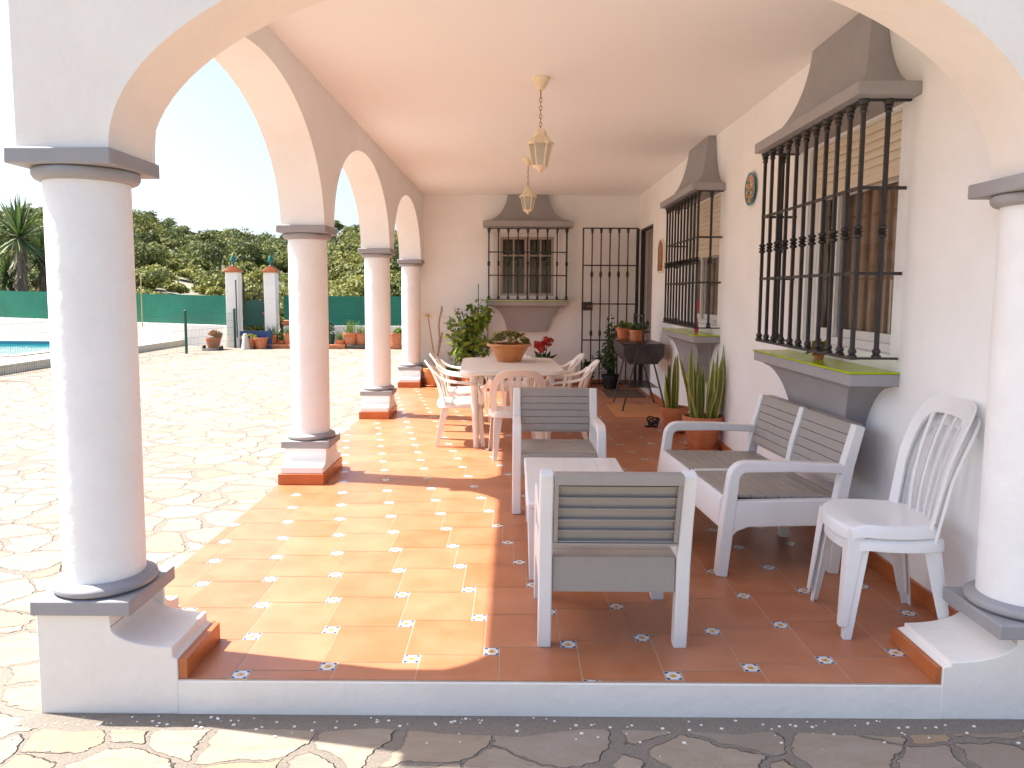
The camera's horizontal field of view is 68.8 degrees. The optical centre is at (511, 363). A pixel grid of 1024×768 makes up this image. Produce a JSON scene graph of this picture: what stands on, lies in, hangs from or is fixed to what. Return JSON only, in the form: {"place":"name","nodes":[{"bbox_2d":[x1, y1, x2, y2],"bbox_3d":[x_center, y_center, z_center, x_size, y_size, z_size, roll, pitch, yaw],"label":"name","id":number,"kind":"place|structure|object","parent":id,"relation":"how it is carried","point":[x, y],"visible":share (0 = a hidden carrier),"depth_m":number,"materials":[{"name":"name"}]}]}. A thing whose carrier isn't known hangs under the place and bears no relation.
{"place":"outdoors","nodes":[
{"label":"outdoors","id":0,"kind":"place"},
{"bbox_2d":[0,0,396,237],"label":"sky","id":1,"kind":"structure","parent":0,"point":[216,172],"materials":[{"name":"white"}]},
{"bbox_2d":[6,231,397,339],"bbox_3d":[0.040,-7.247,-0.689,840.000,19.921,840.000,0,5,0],"label":"hillside ground","id":2,"kind":"structure","parent":0,"point":[187,282],"depth_m":40.62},
{"bbox_2d":[0,189,45,317],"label":"yucca tree","id":3,"kind":"object","parent":2,"relation":"on","point":[19,241],"visible":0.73,"depth_m":24.79,"materials":[{"name":"green plant"}]},
{"bbox_2d":[9,224,46,318],"bbox_3d":[-16.261,-2.817,26.250,2.721,4.235,2.595,0,5,0],"label":"yucca tree","id":4,"kind":"object","parent":2,"relation":"on","point":[42,280],"visible":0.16,"depth_m":25.96,"materials":[{"name":"green plant"}]},
{"bbox_2d":[136,289,162,293],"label":"bush","id":5,"kind":"object","parent":2,"relation":"on","point":[148,291],"visible":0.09,"depth_m":25.76,"materials":[{"name":"green plant"}]},
{"bbox_2d":[0,203,401,330],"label":"hillside woodland","id":6,"kind":"object","parent":2,"relation":"on","point":[155,264],"visible":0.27,"depth_m":47.32,"materials":[{"name":"green plant"}]},
{"bbox_2d":[194,231,215,252],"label":"slender tree","id":7,"kind":"object","parent":2,"relation":"on","point":[201,236],"visible":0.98,"depth_m":51.03,"materials":[{"name":"green plant"}]},
{"bbox_2d":[206,240,220,269],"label":"slender tree","id":8,"kind":"object","parent":2,"relation":"on","point":[219,244],"visible":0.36,"depth_m":53.32,"materials":[{"name":"green plant"}]},
{"bbox_2d":[217,239,229,269],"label":"slender tree","id":9,"kind":"object","parent":2,"relation":"on","point":[222,245],"visible":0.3,"depth_m":55.39,"materials":[{"name":"green plant"}]},
{"bbox_2d":[224,278,262,330],"bbox_3d":[-9.030,-1.800,25.460,1.823,2.293,1.529,-3,7,-34],"label":"bush","id":10,"kind":"object","parent":2,"relation":"on","point":[259,289],"visible":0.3,"depth_m":25.16,"materials":[{"name":"green plant"}]},
{"bbox_2d":[259,285,288,334],"bbox_3d":[-8.034,-1.707,25.776,1.979,2.074,1.692,0,5,0],"label":"bush","id":11,"kind":"object","parent":2,"relation":"on","point":[281,298],"visible":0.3,"depth_m":25.25,"materials":[{"name":"green plant"}]},
{"bbox_2d":[334,219,345,251],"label":"slender tree","id":12,"kind":"object","parent":2,"relation":"on","point":[338,226],"visible":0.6,"depth_m":55.73,"materials":[{"name":"green plant"}]},
{"bbox_2d":[328,289,358,325],"bbox_3d":[-6.127,-1.759,26.637,1.765,1.904,2.145,0,5,0],"label":"bush","id":13,"kind":"object","parent":2,"relation":"on","point":[339,293],"visible":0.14,"depth_m":26.51,"materials":[{"name":"green plant"}]},
{"bbox_2d":[328,278,364,296],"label":"bush","id":14,"kind":"object","parent":2,"relation":"on","point":[360,290],"visible":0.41,"depth_m":28.06,"materials":[{"name":"green plant"}]},
{"bbox_2d":[390,277,401,296],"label":"bush","id":15,"kind":"object","parent":2,"relation":"on","point":[396,287],"visible":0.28,"depth_m":26.85,"materials":[{"name":"green plant"}]},
{"bbox_2d":[0,346,1023,767],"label":"courtyard paving","id":16,"kind":"structure","parent":0,"point":[216,426],"depth_m":2.86,"materials":[{"name":"beige stone"}]},
{"bbox_2d":[0,335,183,374],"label":"pool deck","id":17,"kind":"structure","parent":16,"relation":"on","point":[46,359],"depth_m":16.12,"materials":[{"name":"beige stone"}]},
{"bbox_2d":[0,340,49,356],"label":"swimming pool","id":18,"kind":"structure","parent":17,"relation":"in","point":[23,342],"depth_m":21.01,"materials":[{"name":"teal tile"}]},
{"bbox_2d":[0,344,49,353],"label":"water","id":19,"kind":"structure","parent":18,"relation":"in","point":[39,347],"depth_m":19.48,"materials":[{"name":"blue liquid"}]},
{"bbox_2d":[0,317,226,346],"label":"boundary wall","id":20,"kind":"structure","parent":16,"relation":"on","point":[42,327],"depth_m":22.54,"materials":[{"name":"white paint"}]},
{"bbox_2d":[0,290,226,324],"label":"green netting fence","id":21,"kind":"object","parent":20,"relation":"on","point":[25,304],"visible":0.57,"depth_m":22.50,"materials":[{"name":"green fabric"}]},
{"bbox_2d":[140,275,142,323],"bbox_3d":[-10.973,-1.869,22.144,0.034,1.530,0.054,0,5,0],"label":"bamboo cane","id":22,"kind":"object","parent":21,"relation":"attached to","point":[141,299],"visible":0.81,"depth_m":22.13,"materials":[{"name":"brown"}]},
{"bbox_2d":[0,308,236,377],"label":"pool fence","id":23,"kind":"object","parent":16,"relation":"on","point":[192,322],"visible":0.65,"depth_m":18.69,"materials":[{"name":"teal metal"}]},
{"bbox_2d":[202,345,222,350],"bbox_3d":[-8.254,-0.448,20.623,0.520,0.140,0.320,0,5,0],"label":"pot trolley","id":24,"kind":"object","parent":16,"relation":"on","point":[220,348],"visible":0.91,"depth_m":20.52,"materials":[{"name":"black plastic"}]},
{"bbox_2d":[205,330,222,347],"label":"potted plant","id":25,"kind":"object","parent":16,"relation":"on","point":[216,341],"visible":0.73,"depth_m":20.83,"materials":[{"name":"orange plant"}]},
{"bbox_2d":[223,255,243,347],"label":"gate pillar","id":26,"kind":"structure","parent":16,"relation":"on","point":[233,272],"depth_m":21.55,"materials":[{"name":"paint"}]},
{"bbox_2d":[240,334,250,349],"bbox_3d":[-7.498,-0.634,21.036,0.259,0.440,0.259,5,7,40],"label":"pale cone","id":27,"kind":"object","parent":16,"relation":"on","point":[245,343],"visible":1,"depth_m":20.96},
{"bbox_2d":[240,333,257,348],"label":"potted plant","id":28,"kind":"object","parent":16,"relation":"on","point":[251,340],"visible":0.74,"depth_m":21.16,"materials":[{"name":"orange plant"}]},
{"bbox_2d":[240,331,271,348],"bbox_3d":[-7.317,-0.694,21.363,0.900,0.500,0.045,0,2,0],"label":"blue panel","id":29,"kind":"object","parent":16,"relation":"on","point":[263,334],"visible":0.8,"depth_m":21.34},
{"bbox_2d":[254,337,267,348],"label":"potted plant","id":30,"kind":"object","parent":16,"relation":"on","point":[260,343],"visible":1,"depth_m":21.12,"materials":[{"name":"ceramic"}]},
{"bbox_2d":[261,255,279,343],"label":"gate pillar","id":31,"kind":"structure","parent":16,"relation":"on","point":[271,294],"depth_m":21.54,"materials":[{"name":"paint"}]},
{"bbox_2d":[235,277,264,337],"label":"garden gate","id":32,"kind":"structure","parent":31,"relation":"attached to","point":[253,313],"depth_m":21.70,"materials":[{"name":"green metal"}]},
{"bbox_2d":[267,344,289,348],"bbox_3d":[-6.650,-0.513,21.517,0.671,0.118,0.340,0,5,0],"label":"planter trough","id":33,"kind":"object","parent":16,"relation":"on","point":[282,346],"visible":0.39,"depth_m":21.36,"materials":[{"name":"ceramic"}]},
{"bbox_2d":[262,324,278,343],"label":"potted plant","id":34,"kind":"object","parent":33,"relation":"on","point":[274,338],"visible":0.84,"depth_m":21.53,"materials":[{"name":"green plant"}]},
{"bbox_2d":[276,329,284,343],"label":"potted plant","id":35,"kind":"object","parent":33,"relation":"on","point":[280,340],"visible":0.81,"depth_m":21.56,"materials":[{"name":"green plant"}]},
{"bbox_2d":[283,327,289,343],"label":"potted plant","id":36,"kind":"object","parent":33,"relation":"on","point":[286,335],"visible":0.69,"depth_m":21.43,"materials":[{"name":"green plant"}]},
{"bbox_2d":[329,344,346,348],"bbox_3d":[-5.053,-0.504,21.513,0.570,0.118,0.340,0,5,0],"label":"planter trough","id":37,"kind":"object","parent":16,"relation":"on","point":[337,346],"visible":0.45,"depth_m":21.37,"materials":[{"name":"ceramic"}]},
{"bbox_2d":[329,321,335,343],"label":"potted plant","id":38,"kind":"object","parent":37,"relation":"on","point":[332,337],"visible":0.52,"depth_m":21.55,"materials":[{"name":"green plant"}]},
{"bbox_2d":[335,329,344,344],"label":"potted plant","id":39,"kind":"object","parent":37,"relation":"on","point":[340,341],"visible":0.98,"depth_m":21.45,"materials":[{"name":"green plant"}]},
{"bbox_2d":[284,326,401,343],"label":"boundary wall","id":40,"kind":"structure","parent":16,"relation":"on","point":[339,328],"depth_m":21.92,"materials":[{"name":"white paint"}]},
{"bbox_2d":[283,320,289,325],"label":"clay block","id":41,"kind":"structure","parent":40,"relation":"on","point":[286,322],"depth_m":21.89,"materials":[{"name":"ceramic"}]},
{"bbox_2d":[283,295,401,324],"bbox_3d":[2.684,-1.508,21.943,18.798,0.940,0.118,0,5,0],"label":"green netting fence","id":42,"kind":"object","parent":40,"relation":"on","point":[349,309],"visible":0.09,"depth_m":21.97,"materials":[{"name":"green fabric"}]},
{"bbox_2d":[346,344,365,348],"bbox_3d":[-4.464,-0.501,21.512,0.529,0.118,0.340,0,5,0],"label":"planter trough","id":43,"kind":"object","parent":16,"relation":"on","point":[355,346],"visible":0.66,"depth_m":21.37,"materials":[{"name":"white concrete"}]},
{"bbox_2d":[342,319,360,344],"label":"potted plant","id":44,"kind":"object","parent":43,"relation":"on","point":[350,337],"visible":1,"depth_m":21.40,"materials":[{"name":"green plant"}]},
{"bbox_2d":[353,326,365,344],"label":"potted plant","id":45,"kind":"object","parent":43,"relation":"on","point":[360,338],"visible":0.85,"depth_m":21.42,"materials":[{"name":"green plant"}]},
{"bbox_2d":[391,344,401,348],"bbox_3d":[-3.447,-0.495,21.509,0.529,0.118,0.340,0,5,0],"label":"planter trough","id":46,"kind":"object","parent":16,"relation":"on","point":[396,346],"visible":0.41,"depth_m":21.36,"materials":[{"name":"ceramic"}]},
{"bbox_2d":[391,327,401,344],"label":"potted plant","id":47,"kind":"object","parent":46,"relation":"on","point":[396,337],"visible":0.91,"depth_m":21.31,"materials":[{"name":"green plant"}]},
{"bbox_2d":[3,0,1023,718],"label":"house","id":48,"kind":"structure","parent":16,"relation":"on","point":[873,234],"depth_m":4.23,"materials":[{"name":"white paint"}]},
{"bbox_2d":[519,157,536,214],"bbox_3d":[0.187,-2.054,8.661,0.210,0.645,0.185,0,5,0],"label":"ceiling lantern","id":49,"kind":"object","parent":48,"relation":"hanging from","point":[527,196],"visible":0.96,"depth_m":8.63,"materials":[{"name":"beige metal"}]},
{"bbox_2d":[483,195,572,331],"bbox_3d":[0.249,-1.602,11.949,1.410,2.163,0.515,0,5,0],"label":"window","id":50,"kind":"structure","parent":48,"relation":"in","point":[536,278],"depth_m":11.95,"materials":[{"name":"grey paint"}]},
{"bbox_2d":[526,75,554,173],"bbox_3d":[0.207,-1.729,5.435,0.214,0.682,0.189,0,5,0],"label":"ceiling lantern","id":51,"kind":"object","parent":48,"relation":"hanging from","point":[540,143],"visible":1,"depth_m":5.40,"materials":[{"name":"beige metal"}]},
{"bbox_2d":[645,230,652,389],"bbox_3d":[2.118,-0.802,11.299,0.085,2.438,0.980,0,5,0],"label":"door","id":52,"kind":"structure","parent":48,"relation":"in","point":[650,234],"depth_m":11.54,"materials":[{"name":"brown"}]},
{"bbox_2d":[657,238,664,272],"bbox_3d":[1.997,-1.453,10.022,0.026,0.460,0.380,0,5,0],"label":"wall plaque","id":53,"kind":"object","parent":48,"relation":"attached to","point":[661,257],"depth_m":9.92,"materials":[{"name":"beige wood"}]},
{"bbox_2d":[660,136,725,382],"bbox_3d":[1.947,-1.061,7.859,0.506,2.448,1.580,0,5,0],"label":"window","id":54,"kind":"structure","parent":48,"relation":"in","point":[701,180],"depth_m":7.68,"materials":[{"name":"grey paint"}]},
{"bbox_2d":[745,172,755,205],"bbox_3d":[1.988,-1.455,6.215,0.028,0.272,0.272,0,5,0],"label":"ceramic plate","id":55,"kind":"object","parent":48,"relation":"attached to","point":[750,187],"visible":1,"depth_m":6.19,"materials":[{"name":"multicoloured ceramic"}]},
{"bbox_2d":[805,338,825,359],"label":"potted plant","id":56,"kind":"object","parent":48,"relation":"on","point":[817,356],"visible":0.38,"depth_m":4.54,"materials":[{"name":"green plant"}]},
{"bbox_2d":[753,13,922,452],"bbox_3d":[1.938,-0.742,4.499,0.506,2.448,1.609,0,5,0],"label":"window","id":57,"kind":"structure","parent":48,"relation":"in","point":[854,77],"depth_m":4.32,"materials":[{"name":"grey paint"}]},
{"bbox_2d":[9,716,1023,756],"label":"paint chips","id":58,"kind":"object","parent":16,"relation":"on","point":[517,725],"visible":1,"depth_m":2.81,"materials":[{"name":"white paint"}]},
{"bbox_2d":[129,680,1023,719],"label":"terrace base","id":59,"kind":"object","parent":16,"relation":"on","point":[562,699],"visible":0.17,"depth_m":2.87,"materials":[{"name":"white paint"}]},
{"bbox_2d":[165,384,940,684],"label":"terrace floor","id":60,"kind":"structure","parent":0,"point":[591,624],"depth_m":3.70,"materials":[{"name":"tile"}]},
{"bbox_2d":[422,306,442,386],"bbox_3d":[-1.250,-0.281,11.810,0.377,1.271,0.360,0,5,0],"label":"bare stemmed plant","id":61,"kind":"object","parent":60,"relation":"on","point":[429,379],"visible":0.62,"depth_m":11.76,"materials":[{"name":"brown plant"}]},
{"bbox_2d":[444,364,457,385],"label":"potted plant","id":62,"kind":"object","parent":60,"relation":"on","point":[451,377],"visible":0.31,"depth_m":11.84,"materials":[{"name":"green plant"}]},
{"bbox_2d":[424,359,484,446],"bbox_3d":[-0.566,0.369,7.386,0.593,0.823,0.653,0,5,-3],"label":"plastic chair","id":63,"kind":"object","parent":60,"relation":"on","point":[445,402],"visible":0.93,"depth_m":7.19,"materials":[{"name":"white plastic"}]},
{"bbox_2d":[429,353,483,423],"bbox_3d":[-0.604,0.293,8.185,0.593,0.823,0.653,0,5,-1],"label":"plastic chair","id":64,"kind":"object","parent":60,"relation":"on","point":[457,390],"visible":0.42,"depth_m":8.20,"materials":[{"name":"white plastic"}]},
{"bbox_2d":[443,284,494,385],"bbox_3d":[-0.680,-0.442,11.691,0.828,1.620,0.631,0,5,0],"label":"leafy potted shrub","id":65,"kind":"object","parent":60,"relation":"on","point":[469,341],"visible":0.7,"depth_m":11.60,"materials":[{"name":"green plant"}]},
{"bbox_2d":[485,352,530,421],"bbox_3d":[-0.043,0.233,8.842,0.653,0.823,0.593,0,5,-2],"label":"plastic chair","id":66,"kind":"object","parent":60,"relation":"on","point":[514,384],"visible":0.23,"depth_m":8.78,"materials":[{"name":"white plastic"}]},
{"bbox_2d":[460,357,563,447],"bbox_3d":[-0.024,0.370,7.790,1.000,0.750,1.500,0,5,-2],"label":"dining table","id":67,"kind":"object","parent":60,"relation":"on","point":[473,368],"visible":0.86,"depth_m":7.19,"materials":[{"name":"beige plastic"}]},
{"bbox_2d":[487,330,530,361],"bbox_3d":[-0.031,-0.196,7.995,0.502,0.338,0.485,0,5,0],"label":"succulent bowl","id":68,"kind":"object","parent":67,"relation":"on","point":[511,351],"visible":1,"depth_m":7.88,"materials":[{"name":"ceramic"}]},
{"bbox_2d":[480,370,551,460],"bbox_3d":[0.039,0.431,6.771,0.653,0.823,0.593,0,5,-6],"label":"plastic chair","id":69,"kind":"object","parent":60,"relation":"on","point":[496,413],"visible":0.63,"depth_m":6.61,"materials":[{"name":"white plastic"}]},
{"bbox_2d":[533,336,556,378],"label":"red flowering plant","id":70,"kind":"object","parent":60,"relation":"on","point":[539,346],"visible":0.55,"depth_m":11.60,"materials":[{"name":"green plant"}]},
{"bbox_2d":[530,353,584,387],"bbox_3d":[0.498,0.295,8.226,0.593,0.823,0.653,0,5,-3],"label":"plastic chair","id":71,"kind":"object","parent":60,"relation":"on","point":[571,368],"visible":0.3,"depth_m":8.35,"materials":[{"name":"white plastic"}]},
{"bbox_2d":[512,387,605,513],"bbox_3d":[0.319,0.594,5.337,0.630,0.777,0.722,0,5,0],"label":"resin armchair","id":72,"kind":"object","parent":60,"relation":"on","point":[545,409],"visible":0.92,"depth_m":5.56,"materials":[{"name":"white plastic"}]},
{"bbox_2d":[542,359,599,438],"bbox_3d":[0.576,0.366,7.485,0.593,0.823,0.653,0,5,2],"label":"plastic chair","id":73,"kind":"object","parent":60,"relation":"on","point":[587,373],"visible":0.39,"depth_m":7.31,"materials":[{"name":"white plastic"}]},
{"bbox_2d":[524,457,623,579],"bbox_3d":[0.375,0.864,4.350,0.600,0.422,1.060,0,5,0],"label":"coffee table","id":74,"kind":"object","parent":60,"relation":"on","point":[533,466],"visible":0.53,"depth_m":4.53,"materials":[{"name":"white plastic"}]},
{"bbox_2d":[580,359,594,387],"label":"potted plant","id":75,"kind":"object","parent":60,"relation":"on","point":[586,364],"visible":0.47,"depth_m":11.73,"materials":[{"name":"green plant"}]},
{"bbox_2d":[590,314,620,388],"bbox_3d":[1.478,-0.203,11.655,0.541,1.175,0.359,0,5,0],"label":"wispy potted shrub","id":76,"kind":"object","parent":60,"relation":"on","point":[610,377],"visible":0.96,"depth_m":11.61,"materials":[{"name":"green plant"}]},
{"bbox_2d":[534,469,697,647],"bbox_3d":[0.423,0.786,3.315,0.630,0.777,0.682,0,5,0],"label":"resin armchair","id":77,"kind":"object","parent":60,"relation":"on","point":[613,531],"visible":1,"depth_m":3.06,"materials":[{"name":"white plastic"}]},
{"bbox_2d":[601,389,645,397],"bbox_3d":[1.648,0.436,11.111,0.550,0.007,0.850,0,5,0],"label":"doormat","id":78,"kind":"object","parent":60,"relation":"on","point":[634,393],"visible":1,"depth_m":11.07,"materials":[{"name":"brown fabric"}]},
{"bbox_2d":[607,404,661,417],"bbox_3d":[1.593,0.590,9.494,0.650,0.005,1.100,0,5,0],"label":"floor mat","id":79,"kind":"object","parent":60,"relation":"on","point":[637,410],"visible":0.76,"depth_m":9.47,"materials":[{"name":"brown fabric"}]},
{"bbox_2d":[613,313,665,410],"bbox_3d":[1.660,-0.042,9.755,0.586,1.223,0.942,0,5,0],"label":"barbecue","id":80,"kind":"object","parent":60,"relation":"on","point":[643,352],"visible":0.96,"depth_m":9.34,"materials":[{"name":"metal"}]},
{"bbox_2d":[613,320,632,339],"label":"potted plant","id":81,"kind":"object","parent":80,"relation":"on","point":[622,329],"visible":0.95,"depth_m":9.95,"materials":[{"name":"green plant"}]},
{"bbox_2d":[628,321,648,341],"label":"potted plant","id":82,"kind":"object","parent":80,"relation":"on","point":[635,330],"visible":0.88,"depth_m":9.55,"materials":[{"name":"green plant"}]},
{"bbox_2d":[645,416,659,427],"bbox_3d":[1.569,0.647,8.344,0.168,0.127,0.116,0,5,0],"label":"hose coil","id":83,"kind":"object","parent":60,"relation":"on","point":[653,423],"visible":1,"depth_m":8.31,"materials":[{"name":"black rubber"}]},
{"bbox_2d":[660,354,688,432],"bbox_3d":[1.752,0.308,8.034,0.309,0.846,0.322,0,5,0],"label":"potted snake plant","id":84,"kind":"object","parent":60,"relation":"on","point":[671,410],"visible":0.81,"depth_m":7.99,"materials":[{"name":"green plant"}]},
{"bbox_2d":[679,346,724,450],"bbox_3d":[1.803,0.309,7.096,0.420,1.022,0.586,0,5,0],"label":"potted snake plant","id":85,"kind":"object","parent":60,"relation":"on","point":[695,385],"visible":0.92,"depth_m":7.02,"materials":[{"name":"green plant"}]},
{"bbox_2d":[657,393,864,576],"bbox_3d":[1.426,0.661,4.544,0.792,0.805,1.260,0,5,-4],"label":"resin loveseat","id":86,"kind":"object","parent":60,"relation":"on","point":[748,486],"visible":0.95,"depth_m":4.14,"materials":[{"name":"white plastic"}]},
{"bbox_2d":[810,413,980,639],"bbox_3d":[1.727,0.688,3.372,0.565,0.972,0.454,1,5,4],"label":"plastic chair","id":87,"kind":"object","parent":60,"relation":"on","point":[895,548],"visible":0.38,"depth_m":3.22,"materials":[{"name":"white plastic"}]},
{"bbox_2d":[807,394,976,626],"bbox_3d":[1.707,0.630,3.366,0.565,0.972,0.454,1,5,4],"label":"plastic chair","id":88,"kind":"object","parent":87,"relation":"on","point":[854,523],"visible":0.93,"depth_m":3.29,"materials":[{"name":"white plastic"}]},
{"bbox_2d":[694,299,698,332],"bbox_3d":[1.860,-0.482,7.533,0.027,0.341,0.101,0,5,0],"label":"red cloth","id":89,"kind":"object","parent":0,"point":[696,330],"visible":0.51,"depth_m":7.50,"materials":[{"name":"red fabric"}]}
]}

